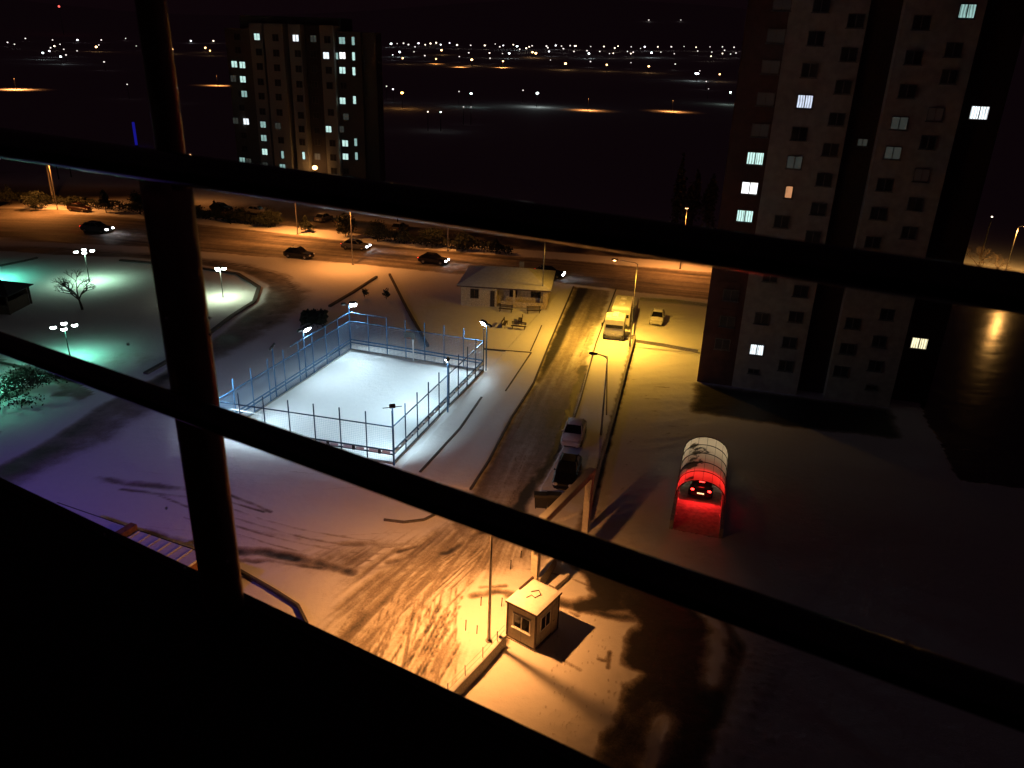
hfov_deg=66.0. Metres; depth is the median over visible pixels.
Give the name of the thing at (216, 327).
kerb
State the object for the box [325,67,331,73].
window
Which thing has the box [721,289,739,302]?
window
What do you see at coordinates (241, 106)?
window
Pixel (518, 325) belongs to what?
park bench
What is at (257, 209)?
parked car
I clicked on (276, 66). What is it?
window
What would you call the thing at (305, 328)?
floodlight pole
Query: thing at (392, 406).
floodlight pole
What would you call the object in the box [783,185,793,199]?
window
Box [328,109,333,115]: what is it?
window
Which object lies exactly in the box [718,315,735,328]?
window
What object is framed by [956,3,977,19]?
window
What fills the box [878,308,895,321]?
window
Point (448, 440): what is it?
kerb
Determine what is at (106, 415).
park path
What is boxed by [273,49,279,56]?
window
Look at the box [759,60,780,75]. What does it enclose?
window
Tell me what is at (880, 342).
window
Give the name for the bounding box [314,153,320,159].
window
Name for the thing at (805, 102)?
window
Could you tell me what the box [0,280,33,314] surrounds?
park shelter
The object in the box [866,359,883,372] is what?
window
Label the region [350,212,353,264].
street lamp
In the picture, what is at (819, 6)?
window
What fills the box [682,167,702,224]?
poplar tree
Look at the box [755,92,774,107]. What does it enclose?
window
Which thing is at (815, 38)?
window
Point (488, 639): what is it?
street lamp
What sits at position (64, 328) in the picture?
park lamp
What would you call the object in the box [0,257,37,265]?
kerb
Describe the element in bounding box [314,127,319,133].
window
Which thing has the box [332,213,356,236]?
roadside tree
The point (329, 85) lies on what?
window
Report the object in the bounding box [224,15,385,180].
tower block
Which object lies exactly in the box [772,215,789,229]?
window
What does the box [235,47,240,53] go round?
window
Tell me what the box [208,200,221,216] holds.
pine tree
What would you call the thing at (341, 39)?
window
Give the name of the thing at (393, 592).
street
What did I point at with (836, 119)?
window
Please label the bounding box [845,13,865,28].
window
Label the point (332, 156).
window
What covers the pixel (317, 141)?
window
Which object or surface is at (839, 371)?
window
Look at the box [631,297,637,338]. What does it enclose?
site wall
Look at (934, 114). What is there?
window
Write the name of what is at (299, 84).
window
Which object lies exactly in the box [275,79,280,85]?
window
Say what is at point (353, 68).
window
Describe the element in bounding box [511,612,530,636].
window
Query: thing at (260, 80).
window
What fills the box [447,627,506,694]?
site wall
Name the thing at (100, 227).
parked car
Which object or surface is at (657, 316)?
parked car
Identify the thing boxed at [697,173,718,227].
poplar tree
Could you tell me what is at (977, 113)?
window
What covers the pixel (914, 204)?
window
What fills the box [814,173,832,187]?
window
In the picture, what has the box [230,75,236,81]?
window
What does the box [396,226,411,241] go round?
pine tree
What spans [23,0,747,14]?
sky
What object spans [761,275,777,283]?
window
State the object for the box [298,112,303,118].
window
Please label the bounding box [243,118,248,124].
window
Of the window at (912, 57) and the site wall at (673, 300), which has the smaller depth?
the window at (912, 57)
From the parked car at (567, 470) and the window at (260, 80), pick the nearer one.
the parked car at (567, 470)
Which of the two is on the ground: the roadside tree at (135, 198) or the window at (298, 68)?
the roadside tree at (135, 198)
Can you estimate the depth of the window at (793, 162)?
70.55 m
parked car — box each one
[67,202,91,212]
[80,220,113,233]
[209,202,233,211]
[245,205,269,213]
[283,245,314,259]
[314,212,332,221]
[341,238,370,250]
[391,222,408,230]
[418,252,448,264]
[535,265,564,278]
[552,452,581,489]
[560,417,586,447]
[649,308,664,324]
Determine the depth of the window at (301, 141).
187.88 m
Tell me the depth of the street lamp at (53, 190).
146.83 m
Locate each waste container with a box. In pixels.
[534,491,548,508]
[547,491,561,506]
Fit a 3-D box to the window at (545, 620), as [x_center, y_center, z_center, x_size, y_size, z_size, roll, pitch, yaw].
[1.879,13.258,44.122,0.047,0.960,0.984,17,28,32]
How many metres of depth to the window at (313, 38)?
178.86 m
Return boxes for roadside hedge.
[0,190,143,213]
[196,210,280,227]
[374,231,512,254]
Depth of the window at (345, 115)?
183.57 m
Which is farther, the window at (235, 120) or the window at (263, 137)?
the window at (235, 120)
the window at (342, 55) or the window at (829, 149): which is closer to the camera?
the window at (829, 149)
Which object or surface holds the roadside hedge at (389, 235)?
on the ground
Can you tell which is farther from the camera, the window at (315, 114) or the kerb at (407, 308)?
the window at (315, 114)
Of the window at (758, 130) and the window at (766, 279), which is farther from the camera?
the window at (766, 279)
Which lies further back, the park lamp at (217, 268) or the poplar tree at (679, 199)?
the poplar tree at (679, 199)
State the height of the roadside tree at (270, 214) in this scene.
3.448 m
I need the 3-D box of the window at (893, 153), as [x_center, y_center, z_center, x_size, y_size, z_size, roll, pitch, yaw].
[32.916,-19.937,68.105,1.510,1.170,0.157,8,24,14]
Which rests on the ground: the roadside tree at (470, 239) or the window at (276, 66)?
the roadside tree at (470, 239)
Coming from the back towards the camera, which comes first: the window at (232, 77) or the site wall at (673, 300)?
the window at (232, 77)
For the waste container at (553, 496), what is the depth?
57.27 m
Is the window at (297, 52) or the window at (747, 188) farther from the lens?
the window at (297, 52)
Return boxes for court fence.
[219,309,484,463]
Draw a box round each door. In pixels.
[490,291,494,306]
[551,602,558,633]
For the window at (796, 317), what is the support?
in the tower block at (873, 125)
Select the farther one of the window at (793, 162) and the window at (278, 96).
the window at (278, 96)
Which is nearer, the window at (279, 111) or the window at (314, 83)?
the window at (314, 83)
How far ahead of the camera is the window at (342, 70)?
179.67 m
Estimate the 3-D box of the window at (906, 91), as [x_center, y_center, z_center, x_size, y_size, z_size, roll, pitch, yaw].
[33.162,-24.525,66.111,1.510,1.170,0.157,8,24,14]
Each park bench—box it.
[498,304,512,311]
[501,317,507,327]
[511,321,526,329]
[527,306,540,312]
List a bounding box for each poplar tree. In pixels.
[669,152,687,222]
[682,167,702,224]
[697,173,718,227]
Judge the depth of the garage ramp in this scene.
57.57 m
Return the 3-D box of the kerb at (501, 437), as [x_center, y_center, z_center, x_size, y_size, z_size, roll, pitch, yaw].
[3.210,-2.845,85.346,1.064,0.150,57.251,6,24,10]
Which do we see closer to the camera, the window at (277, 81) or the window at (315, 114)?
the window at (277, 81)
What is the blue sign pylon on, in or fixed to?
on the ground
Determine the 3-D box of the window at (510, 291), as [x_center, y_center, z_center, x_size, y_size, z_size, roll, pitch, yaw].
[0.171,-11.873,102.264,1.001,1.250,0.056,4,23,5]
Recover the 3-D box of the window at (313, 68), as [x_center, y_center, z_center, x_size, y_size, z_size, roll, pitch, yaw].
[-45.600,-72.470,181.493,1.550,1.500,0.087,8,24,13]
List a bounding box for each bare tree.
[50,269,95,309]
[966,246,992,265]
[989,253,1011,269]
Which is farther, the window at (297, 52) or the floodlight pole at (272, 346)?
the window at (297, 52)
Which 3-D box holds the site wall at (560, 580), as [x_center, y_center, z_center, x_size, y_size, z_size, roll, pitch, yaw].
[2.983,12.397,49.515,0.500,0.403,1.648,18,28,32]
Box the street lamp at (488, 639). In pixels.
[485,536,492,642]
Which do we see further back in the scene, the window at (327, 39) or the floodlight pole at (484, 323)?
the window at (327, 39)
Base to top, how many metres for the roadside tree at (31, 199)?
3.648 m
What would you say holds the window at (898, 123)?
in the tower block at (873, 125)
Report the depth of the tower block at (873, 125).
69.92 m
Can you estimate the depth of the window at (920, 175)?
68.16 m
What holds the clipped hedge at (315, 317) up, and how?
on the ground
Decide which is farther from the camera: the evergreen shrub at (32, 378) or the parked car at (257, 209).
the parked car at (257, 209)
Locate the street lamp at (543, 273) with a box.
[541,241,544,302]
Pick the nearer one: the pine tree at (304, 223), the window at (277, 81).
the pine tree at (304, 223)
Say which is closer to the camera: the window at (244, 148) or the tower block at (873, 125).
the tower block at (873, 125)
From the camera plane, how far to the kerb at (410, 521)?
55.37 m
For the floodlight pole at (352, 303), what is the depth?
84.26 m
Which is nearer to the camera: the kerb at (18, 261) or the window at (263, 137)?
the kerb at (18, 261)
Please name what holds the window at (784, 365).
in the tower block at (873, 125)
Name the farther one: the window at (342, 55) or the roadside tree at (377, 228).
the window at (342, 55)
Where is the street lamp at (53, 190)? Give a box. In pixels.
[49,166,58,209]
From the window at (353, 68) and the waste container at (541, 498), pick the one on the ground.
the waste container at (541, 498)
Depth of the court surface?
74.18 m
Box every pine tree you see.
[0,184,19,204]
[96,189,115,212]
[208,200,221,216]
[297,215,313,231]
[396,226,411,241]
[489,238,502,251]
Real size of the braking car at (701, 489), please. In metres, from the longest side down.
4.415 x 2.011 x 1.455 m
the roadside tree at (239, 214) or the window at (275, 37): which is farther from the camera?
the window at (275, 37)
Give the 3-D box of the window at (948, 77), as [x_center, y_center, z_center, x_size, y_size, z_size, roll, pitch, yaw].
[35.997,-25.271,64.924,1.410,1.170,0.157,8,24,14]
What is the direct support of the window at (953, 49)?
in the tower block at (873, 125)
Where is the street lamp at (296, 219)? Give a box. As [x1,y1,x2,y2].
[295,203,298,234]
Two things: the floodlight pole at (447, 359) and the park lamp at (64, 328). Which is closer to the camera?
the floodlight pole at (447, 359)
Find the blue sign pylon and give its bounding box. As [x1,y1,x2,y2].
[132,122,137,146]
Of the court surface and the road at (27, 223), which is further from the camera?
the road at (27, 223)
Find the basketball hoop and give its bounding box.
[404,331,414,361]
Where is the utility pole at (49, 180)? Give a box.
[46,165,53,201]
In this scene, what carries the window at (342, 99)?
in the tower block at (306, 93)
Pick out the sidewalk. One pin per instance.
(460, 459)
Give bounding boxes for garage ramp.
[669,449,728,537]
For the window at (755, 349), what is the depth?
77.79 m
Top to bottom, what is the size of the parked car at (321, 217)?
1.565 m
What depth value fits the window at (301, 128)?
186.60 m
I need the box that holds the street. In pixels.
[239,286,611,685]
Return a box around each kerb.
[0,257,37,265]
[0,361,71,380]
[119,259,260,373]
[241,569,307,622]
[328,276,377,306]
[384,514,435,522]
[389,273,428,346]
[419,397,482,472]
[469,286,573,489]
[484,348,531,390]
[530,325,541,350]
[574,289,616,417]
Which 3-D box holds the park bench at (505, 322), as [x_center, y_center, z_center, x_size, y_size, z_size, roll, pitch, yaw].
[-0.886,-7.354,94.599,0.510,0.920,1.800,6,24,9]
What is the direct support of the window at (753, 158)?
in the tower block at (873, 125)
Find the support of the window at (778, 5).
in the tower block at (873, 125)
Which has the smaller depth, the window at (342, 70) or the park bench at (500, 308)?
the park bench at (500, 308)
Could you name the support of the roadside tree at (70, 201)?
on the ground
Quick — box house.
[457,261,555,309]
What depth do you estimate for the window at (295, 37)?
178.79 m
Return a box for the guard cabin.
[505,576,561,651]
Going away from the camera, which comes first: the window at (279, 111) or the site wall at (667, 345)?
the site wall at (667, 345)
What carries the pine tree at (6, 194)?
on the ground
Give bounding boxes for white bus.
[601,311,626,340]
[610,295,633,327]
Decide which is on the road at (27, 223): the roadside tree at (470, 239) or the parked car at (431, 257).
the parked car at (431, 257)
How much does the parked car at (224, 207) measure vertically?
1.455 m
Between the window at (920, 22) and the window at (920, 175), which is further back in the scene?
the window at (920, 175)
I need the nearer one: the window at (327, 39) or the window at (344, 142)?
the window at (327, 39)
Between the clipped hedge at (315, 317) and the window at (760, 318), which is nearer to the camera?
the window at (760, 318)
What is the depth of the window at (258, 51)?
182.43 m
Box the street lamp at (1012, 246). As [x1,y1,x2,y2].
[1006,225,1023,268]
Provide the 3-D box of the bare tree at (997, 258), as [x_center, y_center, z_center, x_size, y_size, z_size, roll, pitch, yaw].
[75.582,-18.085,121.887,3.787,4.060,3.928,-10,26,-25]
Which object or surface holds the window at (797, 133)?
in the tower block at (873, 125)
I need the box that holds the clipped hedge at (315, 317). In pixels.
[299,308,328,327]
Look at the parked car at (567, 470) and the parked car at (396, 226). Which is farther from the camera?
the parked car at (396, 226)
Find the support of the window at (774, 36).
in the tower block at (873, 125)
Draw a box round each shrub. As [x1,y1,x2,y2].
[0,364,67,409]
[362,289,368,295]
[382,288,389,298]
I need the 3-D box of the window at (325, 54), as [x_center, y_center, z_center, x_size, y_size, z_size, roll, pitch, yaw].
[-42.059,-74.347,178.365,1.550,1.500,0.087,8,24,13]
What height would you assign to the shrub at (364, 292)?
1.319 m
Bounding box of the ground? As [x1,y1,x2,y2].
[0,0,1023,767]
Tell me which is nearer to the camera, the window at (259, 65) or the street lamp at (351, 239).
the street lamp at (351, 239)
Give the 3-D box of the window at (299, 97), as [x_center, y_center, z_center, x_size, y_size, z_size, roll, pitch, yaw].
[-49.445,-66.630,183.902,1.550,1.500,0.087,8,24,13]
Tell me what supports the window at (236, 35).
in the tower block at (306, 93)
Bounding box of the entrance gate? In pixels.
[530,467,595,580]
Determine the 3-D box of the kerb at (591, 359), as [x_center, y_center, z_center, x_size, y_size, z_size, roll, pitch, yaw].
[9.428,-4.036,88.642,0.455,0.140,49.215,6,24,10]
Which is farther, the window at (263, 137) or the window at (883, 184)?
the window at (263, 137)
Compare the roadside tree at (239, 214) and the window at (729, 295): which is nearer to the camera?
the window at (729, 295)
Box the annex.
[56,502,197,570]
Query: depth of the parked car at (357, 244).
126.80 m
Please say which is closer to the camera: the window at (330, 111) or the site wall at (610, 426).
the site wall at (610, 426)
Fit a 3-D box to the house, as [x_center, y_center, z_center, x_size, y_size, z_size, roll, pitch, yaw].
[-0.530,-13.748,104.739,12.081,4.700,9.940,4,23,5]
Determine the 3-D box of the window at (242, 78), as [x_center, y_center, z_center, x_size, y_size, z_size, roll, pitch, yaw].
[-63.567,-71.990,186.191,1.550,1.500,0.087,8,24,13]
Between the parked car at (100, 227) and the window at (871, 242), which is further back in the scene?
the parked car at (100, 227)
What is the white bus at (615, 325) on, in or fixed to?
on the pavement
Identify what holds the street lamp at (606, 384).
on the pavement
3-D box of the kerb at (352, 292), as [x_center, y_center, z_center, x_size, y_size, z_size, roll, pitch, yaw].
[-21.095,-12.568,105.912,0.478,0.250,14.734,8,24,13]
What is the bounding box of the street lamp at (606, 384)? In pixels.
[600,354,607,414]
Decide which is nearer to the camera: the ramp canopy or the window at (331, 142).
the ramp canopy
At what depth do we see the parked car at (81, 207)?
146.68 m
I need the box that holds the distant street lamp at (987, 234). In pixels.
[981,216,992,252]
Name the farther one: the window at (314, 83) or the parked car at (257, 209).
the window at (314, 83)
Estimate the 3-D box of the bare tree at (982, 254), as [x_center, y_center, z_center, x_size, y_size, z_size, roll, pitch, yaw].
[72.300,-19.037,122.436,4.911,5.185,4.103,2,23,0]
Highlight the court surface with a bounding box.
[251,350,480,461]
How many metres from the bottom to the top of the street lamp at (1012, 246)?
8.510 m
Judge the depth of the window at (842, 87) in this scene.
67.30 m
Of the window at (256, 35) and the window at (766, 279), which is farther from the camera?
the window at (256, 35)
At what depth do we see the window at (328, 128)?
184.74 m
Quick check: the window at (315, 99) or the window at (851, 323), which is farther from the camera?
the window at (315, 99)
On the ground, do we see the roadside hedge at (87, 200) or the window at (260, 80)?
the roadside hedge at (87, 200)
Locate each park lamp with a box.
[49,321,77,354]
[74,248,93,281]
[215,266,225,297]
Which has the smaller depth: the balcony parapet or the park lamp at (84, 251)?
the balcony parapet
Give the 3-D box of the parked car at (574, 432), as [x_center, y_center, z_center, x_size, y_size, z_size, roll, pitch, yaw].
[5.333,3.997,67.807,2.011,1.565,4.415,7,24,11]
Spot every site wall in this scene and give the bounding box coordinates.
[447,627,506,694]
[538,558,556,583]
[549,571,569,589]
[592,335,635,504]
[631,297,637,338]
[636,339,697,352]
[640,296,707,305]
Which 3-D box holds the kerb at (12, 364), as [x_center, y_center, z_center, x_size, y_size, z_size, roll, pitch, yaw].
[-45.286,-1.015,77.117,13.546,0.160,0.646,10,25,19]
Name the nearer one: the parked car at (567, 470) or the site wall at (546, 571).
the site wall at (546, 571)
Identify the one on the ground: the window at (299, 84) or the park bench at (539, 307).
the park bench at (539, 307)
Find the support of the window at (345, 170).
in the tower block at (306, 93)
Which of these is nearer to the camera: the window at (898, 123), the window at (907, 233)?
the window at (898, 123)
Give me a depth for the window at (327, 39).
176.95 m
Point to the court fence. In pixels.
(335, 443)
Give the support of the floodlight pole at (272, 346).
on the ground
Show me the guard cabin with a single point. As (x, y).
(532, 615)
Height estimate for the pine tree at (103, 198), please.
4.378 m
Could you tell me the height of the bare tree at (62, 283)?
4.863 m
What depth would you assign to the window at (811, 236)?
72.42 m
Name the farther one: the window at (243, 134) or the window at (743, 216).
the window at (243, 134)
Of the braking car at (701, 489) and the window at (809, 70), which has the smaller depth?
the braking car at (701, 489)
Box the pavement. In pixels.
[540,291,635,521]
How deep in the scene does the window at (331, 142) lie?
185.78 m
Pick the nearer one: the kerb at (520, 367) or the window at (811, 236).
the window at (811, 236)
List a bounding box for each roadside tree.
[19,190,47,209]
[63,197,77,205]
[125,190,142,214]
[195,205,204,210]
[227,206,247,221]
[251,206,284,225]
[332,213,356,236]
[364,219,390,241]
[418,227,447,245]
[451,230,475,250]
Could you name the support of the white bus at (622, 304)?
on the pavement
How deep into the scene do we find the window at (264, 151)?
191.40 m
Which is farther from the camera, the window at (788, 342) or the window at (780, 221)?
the window at (788, 342)
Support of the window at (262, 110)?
in the tower block at (306, 93)
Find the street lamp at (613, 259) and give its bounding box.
[612,258,637,346]
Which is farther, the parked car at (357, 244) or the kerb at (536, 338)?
the parked car at (357, 244)
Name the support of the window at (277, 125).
in the tower block at (306, 93)
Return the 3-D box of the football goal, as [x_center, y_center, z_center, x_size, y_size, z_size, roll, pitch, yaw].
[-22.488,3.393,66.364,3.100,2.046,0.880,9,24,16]
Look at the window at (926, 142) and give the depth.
67.10 m
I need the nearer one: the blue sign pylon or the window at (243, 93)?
the window at (243, 93)
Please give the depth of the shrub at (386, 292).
102.91 m
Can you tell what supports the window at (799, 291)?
in the tower block at (873, 125)
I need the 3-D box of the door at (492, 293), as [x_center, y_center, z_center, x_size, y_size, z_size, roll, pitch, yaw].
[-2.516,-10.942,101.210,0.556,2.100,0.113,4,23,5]
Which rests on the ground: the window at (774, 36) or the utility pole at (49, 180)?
the utility pole at (49, 180)
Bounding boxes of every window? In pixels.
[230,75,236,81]
[231,61,237,67]
[232,117,238,123]
[234,33,239,39]
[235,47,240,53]
[239,61,245,68]
[239,104,244,110]
[240,76,245,82]
[241,90,247,96]
[241,132,246,138]
[242,146,247,151]
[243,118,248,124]
[254,33,259,39]
[256,48,261,55]
[257,63,262,69]
[257,78,263,84]
[258,93,264,99]
[259,108,265,114]
[260,121,265,127]
[261,135,266,140]
[262,148,267,154]
[272,34,278,40]
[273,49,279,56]
[274,64,279,70]
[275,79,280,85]
[275,94,281,100]
[275,122,280,128]
[276,109,282,115]
[278,137,283,143]
[292,34,298,41]
[295,50,300,56]
[295,65,301,72]
[296,81,302,87]
[297,95,302,101]
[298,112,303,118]
[298,126,304,132]
[299,139,305,145]
[310,35,316,41]
[310,50,316,57]
[311,66,316,72]
[311,81,317,87]
[312,96,318,103]
[313,112,319,118]
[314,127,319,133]
[314,139,320,145]
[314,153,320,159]
[323,52,329,58]
[324,36,330,42]
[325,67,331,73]
[325,126,331,132]
[326,82,332,88]
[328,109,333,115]
[329,140,335,146]
[330,154,335,160]
[331,168,336,173]
[339,37,344,43]
[339,52,345,58]
[339,67,345,73]
[339,97,345,103]
[340,82,346,88]
[342,140,347,146]
[342,153,348,159]
[343,113,348,119]
[343,168,348,173]
[352,67,355,75]
[470,289,478,298]
[509,290,516,296]
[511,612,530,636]
[531,291,540,297]
[540,609,550,631]
[713,338,730,351]
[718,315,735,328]
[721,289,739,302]
[735,209,753,223]
[739,181,758,195]
[745,151,764,166]
[747,368,759,375]
[748,343,764,356]
[749,123,769,138]
[753,312,769,325]
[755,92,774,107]
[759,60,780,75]
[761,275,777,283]
[765,28,785,44]
[771,0,791,11]
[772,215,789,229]
[777,360,793,372]
[780,336,797,349]
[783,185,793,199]
[785,155,802,170]
[787,311,803,323]
[789,126,807,141]
[791,285,808,298]
[795,94,813,109]
[799,63,818,78]
[804,230,821,242]
[806,31,825,46]
[808,202,826,216]
[811,0,830,13]
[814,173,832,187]
[820,143,839,157]
[826,112,845,126]
[831,365,848,378]
[832,80,852,94]
[838,47,858,62]
[838,343,855,355]
[843,317,861,330]
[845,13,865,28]
[855,138,868,147]
[863,236,881,249]
[864,384,876,390]
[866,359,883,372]
[868,207,887,221]
[870,335,887,348]
[874,178,894,192]
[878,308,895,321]
[882,146,902,160]
[888,116,908,130]
[896,84,916,99]
[899,226,917,240]
[902,50,923,65]
[905,197,924,211]
[908,337,928,350]
[911,15,931,30]
[911,168,930,182]
[917,135,937,150]
[924,107,944,122]
[938,69,958,84]
[942,42,963,57]
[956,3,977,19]
[967,105,990,120]
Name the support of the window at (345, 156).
in the tower block at (306, 93)
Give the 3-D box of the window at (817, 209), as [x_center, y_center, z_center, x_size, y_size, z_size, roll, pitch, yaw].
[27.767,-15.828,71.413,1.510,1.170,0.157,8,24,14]
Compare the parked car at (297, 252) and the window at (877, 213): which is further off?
the parked car at (297, 252)
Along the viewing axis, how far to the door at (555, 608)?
45.04 m
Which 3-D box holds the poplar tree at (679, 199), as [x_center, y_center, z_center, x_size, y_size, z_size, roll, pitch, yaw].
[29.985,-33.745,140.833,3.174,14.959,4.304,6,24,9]
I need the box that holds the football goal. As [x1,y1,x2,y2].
[231,409,262,420]
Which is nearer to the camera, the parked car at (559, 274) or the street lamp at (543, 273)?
the street lamp at (543, 273)
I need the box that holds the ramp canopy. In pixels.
[675,436,727,503]
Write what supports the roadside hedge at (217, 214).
on the ground
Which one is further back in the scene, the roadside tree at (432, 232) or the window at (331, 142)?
the window at (331, 142)
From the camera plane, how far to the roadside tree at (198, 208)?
144.67 m
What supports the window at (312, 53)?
in the tower block at (306, 93)
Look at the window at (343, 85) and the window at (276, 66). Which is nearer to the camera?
the window at (343, 85)
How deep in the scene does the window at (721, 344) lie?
78.58 m
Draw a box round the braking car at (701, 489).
[688,481,712,497]
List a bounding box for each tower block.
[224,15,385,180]
[697,0,1023,406]
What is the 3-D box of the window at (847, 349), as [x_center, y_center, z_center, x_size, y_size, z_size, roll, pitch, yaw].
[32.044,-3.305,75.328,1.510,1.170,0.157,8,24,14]
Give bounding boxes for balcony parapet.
[0,477,612,767]
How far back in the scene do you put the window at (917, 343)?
75.52 m
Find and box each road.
[0,206,710,299]
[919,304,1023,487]
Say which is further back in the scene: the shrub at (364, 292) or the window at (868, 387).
the shrub at (364, 292)
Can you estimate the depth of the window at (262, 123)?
188.84 m
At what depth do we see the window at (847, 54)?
66.29 m
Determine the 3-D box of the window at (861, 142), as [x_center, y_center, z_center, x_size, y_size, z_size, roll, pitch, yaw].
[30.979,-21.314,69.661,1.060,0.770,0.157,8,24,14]
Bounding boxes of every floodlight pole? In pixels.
[269,343,276,396]
[297,325,310,376]
[341,301,356,347]
[383,404,401,465]
[444,357,450,412]
[480,319,491,370]
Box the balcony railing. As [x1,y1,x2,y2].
[0,0,1023,732]
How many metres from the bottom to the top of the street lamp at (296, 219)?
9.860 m
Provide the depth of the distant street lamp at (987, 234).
134.85 m
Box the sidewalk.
[401,288,571,488]
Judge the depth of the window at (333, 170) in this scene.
188.32 m
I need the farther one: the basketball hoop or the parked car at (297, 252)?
the parked car at (297, 252)
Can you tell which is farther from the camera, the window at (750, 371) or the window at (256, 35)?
the window at (256, 35)
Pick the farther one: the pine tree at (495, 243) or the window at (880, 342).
the pine tree at (495, 243)
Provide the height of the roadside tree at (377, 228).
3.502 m
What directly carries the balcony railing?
on the balcony parapet
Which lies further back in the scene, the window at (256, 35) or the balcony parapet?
the window at (256, 35)
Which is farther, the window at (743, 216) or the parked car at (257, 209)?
the parked car at (257, 209)
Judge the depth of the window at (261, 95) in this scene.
186.28 m
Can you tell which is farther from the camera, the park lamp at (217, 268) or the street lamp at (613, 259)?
the park lamp at (217, 268)
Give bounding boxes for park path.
[0,246,310,483]
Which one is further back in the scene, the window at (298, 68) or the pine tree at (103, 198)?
the window at (298, 68)
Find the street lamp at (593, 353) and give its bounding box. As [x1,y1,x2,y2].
[589,352,607,434]
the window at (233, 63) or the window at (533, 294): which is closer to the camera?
the window at (533, 294)
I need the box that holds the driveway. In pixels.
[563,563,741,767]
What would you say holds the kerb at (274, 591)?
on the ground
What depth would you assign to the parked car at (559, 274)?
114.90 m
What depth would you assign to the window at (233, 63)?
186.10 m
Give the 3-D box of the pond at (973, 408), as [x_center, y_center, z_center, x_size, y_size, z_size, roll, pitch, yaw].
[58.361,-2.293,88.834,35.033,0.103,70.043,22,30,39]
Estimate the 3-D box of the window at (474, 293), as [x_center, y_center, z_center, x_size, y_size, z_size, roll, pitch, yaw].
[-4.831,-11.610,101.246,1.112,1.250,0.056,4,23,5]
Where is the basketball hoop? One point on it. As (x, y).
(409, 335)
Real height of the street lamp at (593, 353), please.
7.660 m
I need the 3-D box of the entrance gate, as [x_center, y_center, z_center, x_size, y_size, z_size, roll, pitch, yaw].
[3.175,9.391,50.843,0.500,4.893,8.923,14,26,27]
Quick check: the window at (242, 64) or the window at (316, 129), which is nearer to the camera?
the window at (242, 64)
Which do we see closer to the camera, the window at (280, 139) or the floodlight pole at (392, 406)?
the floodlight pole at (392, 406)

